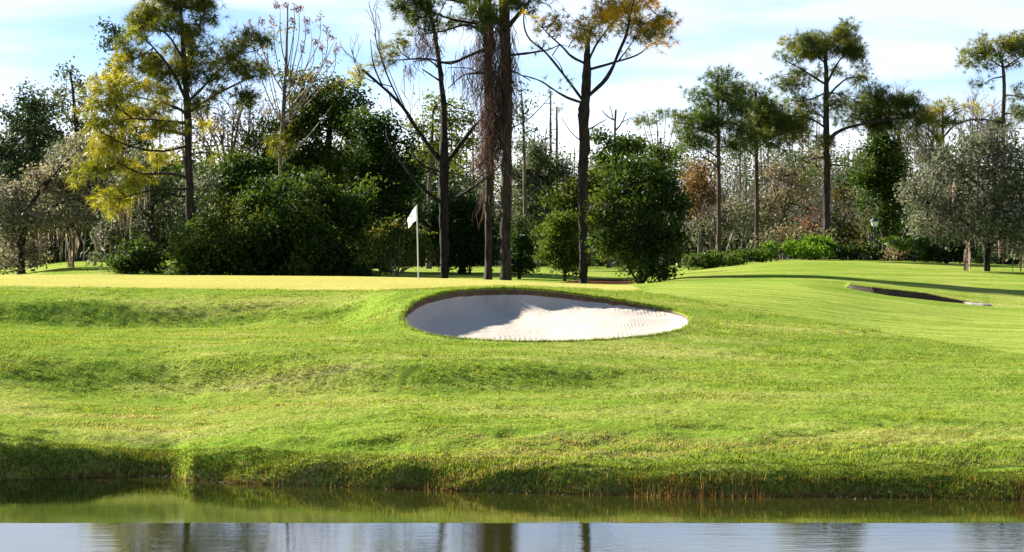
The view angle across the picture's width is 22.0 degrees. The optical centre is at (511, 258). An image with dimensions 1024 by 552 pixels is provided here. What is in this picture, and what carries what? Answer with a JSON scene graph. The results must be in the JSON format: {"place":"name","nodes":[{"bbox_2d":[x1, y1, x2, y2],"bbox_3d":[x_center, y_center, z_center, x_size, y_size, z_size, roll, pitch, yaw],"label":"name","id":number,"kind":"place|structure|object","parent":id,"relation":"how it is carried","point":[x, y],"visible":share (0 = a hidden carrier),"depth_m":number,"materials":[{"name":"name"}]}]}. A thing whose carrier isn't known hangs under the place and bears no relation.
{"place":"outdoors","nodes":[
{"label":"outdoors","id":0,"kind":"place"},
{"bbox_2d":[0,259,1023,499],"bbox_3d":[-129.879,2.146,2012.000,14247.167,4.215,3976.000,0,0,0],"label":"ground","id":1,"kind":"structure","parent":0,"point":[805,290],"depth_m":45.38,"materials":[{"name":"green plant"}]},
{"bbox_2d":[0,77,71,266],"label":"oak tree","id":2,"kind":"object","parent":1,"relation":"on","point":[29,128],"visible":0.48,"depth_m":127.72,"materials":[{"name":"green plant"}]},
{"bbox_2d":[0,125,136,274],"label":"mossy oak","id":3,"kind":"object","parent":1,"relation":"on","point":[42,180],"visible":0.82,"depth_m":108.75,"materials":[{"name":"green plant"}]},
{"bbox_2d":[40,56,101,260],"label":"broadleaf tree","id":4,"kind":"object","parent":1,"relation":"on","point":[74,120],"visible":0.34,"depth_m":123.83,"materials":[{"name":"green plant"}]},
{"bbox_2d":[89,15,157,254],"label":"broadleaf tree","id":5,"kind":"object","parent":1,"relation":"on","point":[113,30],"visible":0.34,"depth_m":125.92,"materials":[{"name":"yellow plant"}]},
{"bbox_2d":[101,232,168,273],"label":"shrub","id":6,"kind":"object","parent":1,"relation":"on","point":[140,260],"visible":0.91,"depth_m":99.61,"materials":[{"name":"green plant"}]},
{"bbox_2d":[80,136,233,270],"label":"mossy oak","id":7,"kind":"object","parent":1,"relation":"on","point":[152,217],"visible":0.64,"depth_m":102.84,"materials":[{"name":"green plant"}]},
{"bbox_2d":[57,0,285,240],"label":"pine tree","id":8,"kind":"object","parent":1,"relation":"on","point":[188,62],"visible":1,"depth_m":96.78,"materials":[{"name":"green plant"}]},
{"bbox_2d":[155,190,282,275],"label":"shrub","id":9,"kind":"object","parent":1,"relation":"on","point":[201,249],"visible":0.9,"depth_m":94.82,"materials":[{"name":"green plant"}]},
{"bbox_2d":[161,79,306,200],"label":"bare tree","id":10,"kind":"object","parent":1,"relation":"on","point":[238,123],"visible":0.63,"depth_m":121.98,"materials":[{"name":"grey plant"}]},
{"bbox_2d":[193,141,334,252],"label":"evergreen tree","id":11,"kind":"object","parent":1,"relation":"on","point":[240,168],"visible":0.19,"depth_m":116.18,"materials":[{"name":"green plant"}]},
{"bbox_2d":[223,166,321,275],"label":"shrub","id":12,"kind":"object","parent":1,"relation":"on","point":[251,200],"visible":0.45,"depth_m":95.94,"materials":[{"name":"green plant"}]},
{"bbox_2d":[247,0,341,197],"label":"pod tree","id":13,"kind":"object","parent":1,"relation":"on","point":[280,148],"visible":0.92,"depth_m":113.03,"materials":[{"name":"bark"},{"name":"seed pods"},{"name":"leaf"}]},
{"bbox_2d":[237,64,381,270],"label":"evergreen tree","id":14,"kind":"object","parent":1,"relation":"on","point":[319,152],"visible":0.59,"depth_m":121.46,"materials":[{"name":"green plant"}]},
{"bbox_2d":[242,164,399,276],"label":"shrub","id":15,"kind":"object","parent":1,"relation":"on","point":[345,212],"visible":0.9,"depth_m":94.04,"materials":[{"name":"green plant"}]},
{"bbox_2d":[344,264,377,276],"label":"shrub","id":16,"kind":"object","parent":1,"relation":"on","point":[363,272],"visible":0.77,"depth_m":92.78,"materials":[{"name":"green plant"}]},
{"bbox_2d":[330,103,434,272],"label":"evergreen tree","id":17,"kind":"object","parent":1,"relation":"on","point":[377,154],"visible":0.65,"depth_m":117.37,"materials":[{"name":"green plant"}]},
{"bbox_2d":[350,211,447,276],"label":"bush","id":18,"kind":"object","parent":1,"relation":"on","point":[395,225],"visible":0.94,"depth_m":91.80,"materials":[{"name":"green plant"}]},
{"bbox_2d":[408,205,418,277],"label":"flagstick","id":19,"kind":"object","parent":1,"relation":"on","point":[413,215],"visible":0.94,"depth_m":73.04,"materials":[{"name":"fabric"}]},
{"bbox_2d":[340,0,499,277],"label":"forked pine","id":20,"kind":"object","parent":1,"relation":"on","point":[443,158],"visible":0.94,"depth_m":96.92,"materials":[{"name":"brown plant"}]},
{"bbox_2d":[399,89,479,268],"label":"pale tree","id":21,"kind":"object","parent":1,"relation":"on","point":[452,120],"visible":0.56,"depth_m":131.74,"materials":[{"name":"green plant"}]},
{"bbox_2d":[365,0,515,279],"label":"twin pine","id":22,"kind":"object","parent":1,"relation":"on","point":[412,7],"visible":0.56,"depth_m":96.87,"materials":[{"name":"brown plant"}]},
{"bbox_2d":[413,186,500,274],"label":"evergreen tree","id":23,"kind":"object","parent":1,"relation":"on","point":[467,242],"visible":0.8,"depth_m":114.28,"materials":[{"name":"green plant"}]},
{"bbox_2d":[456,0,562,279],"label":"twin pine","id":24,"kind":"object","parent":1,"relation":"on","point":[500,102],"visible":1,"depth_m":94.77,"materials":[{"name":"brown plant"}]},
{"bbox_2d":[0,442,1023,499],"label":"bank grass","id":25,"kind":"structure","parent":1,"relation":"on","point":[978,475],"depth_m":36.19,"materials":[{"name":"green plant"}]},
{"bbox_2d":[0,103,1023,266],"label":"wood","id":26,"kind":"object","parent":1,"relation":"on","point":[735,242],"visible":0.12,"depth_m":157.06,"materials":[{"name":"grey plant"}]},
{"bbox_2d":[11,451,1023,500],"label":"reeds","id":27,"kind":"object","parent":1,"relation":"on","point":[684,495],"visible":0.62,"depth_m":35.48,"materials":[{"name":"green plant"}]},
{"bbox_2d":[498,212,542,278],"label":"cypress shrub","id":28,"kind":"object","parent":1,"relation":"on","point":[521,263],"visible":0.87,"depth_m":107.76,"materials":[{"name":"green plant"}]},
{"bbox_2d":[513,81,540,256],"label":"pale tree","id":29,"kind":"object","parent":1,"relation":"on","point":[523,142],"visible":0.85,"depth_m":135.84,"materials":[{"name":"grey plant"}]},
{"bbox_2d":[493,135,577,266],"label":"woodland tree","id":30,"kind":"object","parent":1,"relation":"on","point":[537,158],"visible":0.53,"depth_m":141.45,"materials":[{"name":"green plant"}]},
{"bbox_2d":[538,88,552,264],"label":"thin snag","id":31,"kind":"object","parent":1,"relation":"on","point":[550,132],"visible":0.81,"depth_m":148.07,"materials":[{"name":"grey plant"}]},
{"bbox_2d":[405,295,687,340],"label":"sand","id":32,"kind":"structure","parent":1,"relation":"in","point":[519,317],"depth_m":54.66,"materials":[{"name":"white sand"}]},
{"bbox_2d":[398,285,694,341],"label":"lip grass","id":33,"kind":"structure","parent":1,"relation":"on","point":[410,327],"depth_m":51.90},
{"bbox_2d":[405,289,688,321],"bbox_3d":[0.743,1.147,52.807,5.772,0.951,8.035,0,0,0],"label":"bunker lip","id":34,"kind":"object","parent":1,"relation":"on","point":[490,292],"visible":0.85,"depth_m":56.43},
{"bbox_2d":[550,100,563,191],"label":"thin snag","id":35,"kind":"object","parent":1,"relation":"on","point":[556,139],"visible":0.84,"depth_m":148.17,"materials":[{"name":"grey plant"}]},
{"bbox_2d":[534,204,595,280],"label":"round shrub","id":36,"kind":"object","parent":1,"relation":"on","point":[563,251],"visible":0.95,"depth_m":105.63,"materials":[{"name":"green plant"}]},
{"bbox_2d":[528,161,612,267],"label":"woodland tree","id":37,"kind":"object","parent":1,"relation":"on","point":[567,196],"visible":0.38,"depth_m":133.71,"materials":[{"name":"green plant"}]},
{"bbox_2d":[519,0,686,283],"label":"orange pine","id":38,"kind":"object","parent":1,"relation":"on","point":[611,13],"visible":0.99,"depth_m":92.80,"materials":[{"name":"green plant"}]},
{"bbox_2d":[572,125,654,267],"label":"woodland tree","id":39,"kind":"object","parent":1,"relation":"on","point":[618,145],"visible":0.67,"depth_m":137.63,"materials":[{"name":"green plant"}]},
{"bbox_2d":[601,106,634,266],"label":"dead snag","id":40,"kind":"object","parent":1,"relation":"on","point":[615,130],"visible":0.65,"depth_m":142.79,"materials":[{"name":"wood"}]},
{"bbox_2d":[577,148,701,283],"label":"dark bush tree","id":41,"kind":"object","parent":1,"relation":"on","point":[614,236],"visible":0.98,"depth_m":88.63,"materials":[{"name":"green plant"}]},
{"bbox_2d":[624,106,695,263],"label":"flat topped pine","id":42,"kind":"object","parent":1,"relation":"on","point":[637,121],"visible":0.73,"depth_m":145.91,"materials":[{"name":"green plant"}]},
{"bbox_2d":[630,134,697,261],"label":"woodland tree","id":43,"kind":"object","parent":1,"relation":"on","point":[655,149],"visible":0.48,"depth_m":139.02,"materials":[{"name":"green plant"}]},
{"bbox_2d":[672,149,732,259],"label":"tree","id":44,"kind":"object","parent":1,"relation":"on","point":[702,191],"visible":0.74,"depth_m":127.59,"materials":[{"name":"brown plant"}]},
{"bbox_2d":[676,248,747,269],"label":"flowering shrub","id":45,"kind":"object","parent":1,"relation":"on","point":[707,261],"visible":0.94,"depth_m":107.61,"materials":[{"name":"green plant"}]},
{"bbox_2d":[661,63,769,263],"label":"pine tree","id":46,"kind":"object","parent":1,"relation":"on","point":[706,118],"visible":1,"depth_m":113.75,"materials":[{"name":"green plant"}]},
{"bbox_2d":[678,190,775,255],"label":"grey tree","id":47,"kind":"object","parent":1,"relation":"on","point":[725,222],"visible":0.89,"depth_m":121.63,"materials":[{"name":"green plant"}]},
{"bbox_2d":[726,242,774,264],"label":"hedge shrub","id":48,"kind":"object","parent":1,"relation":"on","point":[765,255],"visible":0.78,"depth_m":109.73,"materials":[{"name":"green plant"}]},
{"bbox_2d":[723,77,802,261],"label":"pine tree","id":49,"kind":"object","parent":1,"relation":"on","point":[770,117],"visible":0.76,"depth_m":115.67,"materials":[{"name":"green plant"}]},
{"bbox_2d":[738,217,842,258],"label":"shrub","id":50,"kind":"object","parent":1,"relation":"on","point":[772,235],"visible":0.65,"depth_m":115.57,"materials":[{"name":"green plant"}]},
{"bbox_2d":[746,140,835,259],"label":"tan tree","id":51,"kind":"object","parent":1,"relation":"on","point":[783,175],"visible":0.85,"depth_m":125.64,"materials":[{"name":"brown plant"}]},
{"bbox_2d":[756,232,838,261],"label":"bright shrub","id":52,"kind":"object","parent":1,"relation":"on","point":[806,248],"visible":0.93,"depth_m":111.94,"materials":[{"name":"green plant"}]},
{"bbox_2d":[789,205,833,257],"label":"red tree","id":53,"kind":"object","parent":1,"relation":"on","point":[812,224],"visible":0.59,"depth_m":119.75,"materials":[{"name":"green plant"}]},
{"bbox_2d":[803,169,870,259],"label":"brown tree","id":54,"kind":"object","parent":1,"relation":"on","point":[839,222],"visible":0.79,"depth_m":118.87,"materials":[{"name":"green plant"}]},
{"bbox_2d":[758,14,929,259],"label":"pine tree","id":55,"kind":"object","parent":1,"relation":"on","point":[875,103],"visible":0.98,"depth_m":116.53,"materials":[{"name":"green plant"}]},
{"bbox_2d":[823,240,891,260],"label":"flowering shrub","id":56,"kind":"object","parent":1,"relation":"on","point":[869,252],"visible":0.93,"depth_m":111.95,"materials":[{"name":"green plant"}]},
{"bbox_2d":[837,178,891,246],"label":"grey tree","id":57,"kind":"object","parent":1,"relation":"on","point":[863,219],"visible":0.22,"depth_m":127.88,"materials":[{"name":"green plant"}]},
{"bbox_2d":[870,215,878,259],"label":"lamp post","id":58,"kind":"object","parent":1,"relation":"on","point":[874,221],"visible":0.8,"depth_m":115.95,"materials":[{"name":"black metal"}]},
{"bbox_2d":[843,125,925,260],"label":"conifer tree","id":59,"kind":"object","parent":1,"relation":"on","point":[882,179],"visible":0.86,"depth_m":120.53,"materials":[{"name":"green plant"}]},
{"bbox_2d":[844,77,933,260],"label":"tree","id":60,"kind":"object","parent":1,"relation":"on","point":[897,129],"visible":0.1,"depth_m":150.38,"materials":[{"name":"green plant"}]},
{"bbox_2d":[877,240,911,260],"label":"flowering shrub","id":61,"kind":"object","parent":1,"relation":"on","point":[893,253],"visible":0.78,"depth_m":110.86,"materials":[{"name":"beige plant"}]},
{"bbox_2d":[846,285,973,302],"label":"bunker face","id":62,"kind":"object","parent":1,"relation":"on","point":[894,292],"visible":1,"depth_m":74.10},
{"bbox_2d":[847,283,991,304],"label":"lip grass","id":63,"kind":"structure","parent":1,"relation":"on","point":[914,291],"depth_m":74.33,"materials":[{"name":"green plant"}]},
{"bbox_2d":[877,234,963,261],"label":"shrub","id":64,"kind":"object","parent":1,"relation":"on","point":[900,243],"visible":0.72,"depth_m":109.94,"materials":[{"name":"green plant"}]},
{"bbox_2d":[904,90,963,261],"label":"bare tree","id":65,"kind":"object","parent":1,"relation":"on","point":[933,129],"visible":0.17,"depth_m":151.95,"materials":[{"name":"green plant"}]},
{"bbox_2d":[916,237,978,263],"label":"dark shrub","id":66,"kind":"object","parent":1,"relation":"on","point":[940,252],"visible":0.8,"depth_m":108.67,"materials":[{"name":"green plant"}]},
{"bbox_2d":[882,102,1023,271],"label":"mossy oak","id":67,"kind":"object","parent":1,"relation":"on","point":[1003,182],"visible":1,"depth_m":96.64,"materials":[{"name":"green plant"}]},
{"bbox_2d":[895,95,1020,259],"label":"young pine","id":68,"kind":"object","parent":1,"relation":"on","point":[930,119],"visible":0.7,"depth_m":115.80,"materials":[{"name":"green plant"}]},
{"bbox_2d":[963,302,990,305],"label":"sand sliver","id":69,"kind":"object","parent":1,"relation":"on","point":[979,304],"visible":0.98,"depth_m":74.21,"materials":[{"name":"white sand"}]},
{"bbox_2d":[944,86,1023,254],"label":"bare tree","id":70,"kind":"object","parent":1,"relation":"on","point":[983,115],"visible":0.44,"depth_m":151.11,"materials":[{"name":"green plant"}]},
{"bbox_2d":[945,27,1023,264],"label":"pine tree","id":71,"kind":"object","parent":1,"relation":"on","point":[1010,46],"visible":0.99,"depth_m":112.83,"materials":[{"name":"green plant"}]},
{"bbox_2d":[970,244,1019,264],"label":"dark shrub","id":72,"kind":"object","parent":1,"relation":"on","point":[993,258],"visible":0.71,"depth_m":112.90,"materials":[{"name":"green plant"}]},
{"bbox_2d":[0,476,1023,551],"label":"water","id":73,"kind":"structure","parent":0,"point":[138,514],"depth_m":32.02,"materials":[{"name":"grey liquid"}]},
{"bbox_2d":[0,0,1023,250],"label":"sky","id":74,"kind":"structure","parent":0,"point":[916,40],"materials":[{"name":"blue"}]}
]}

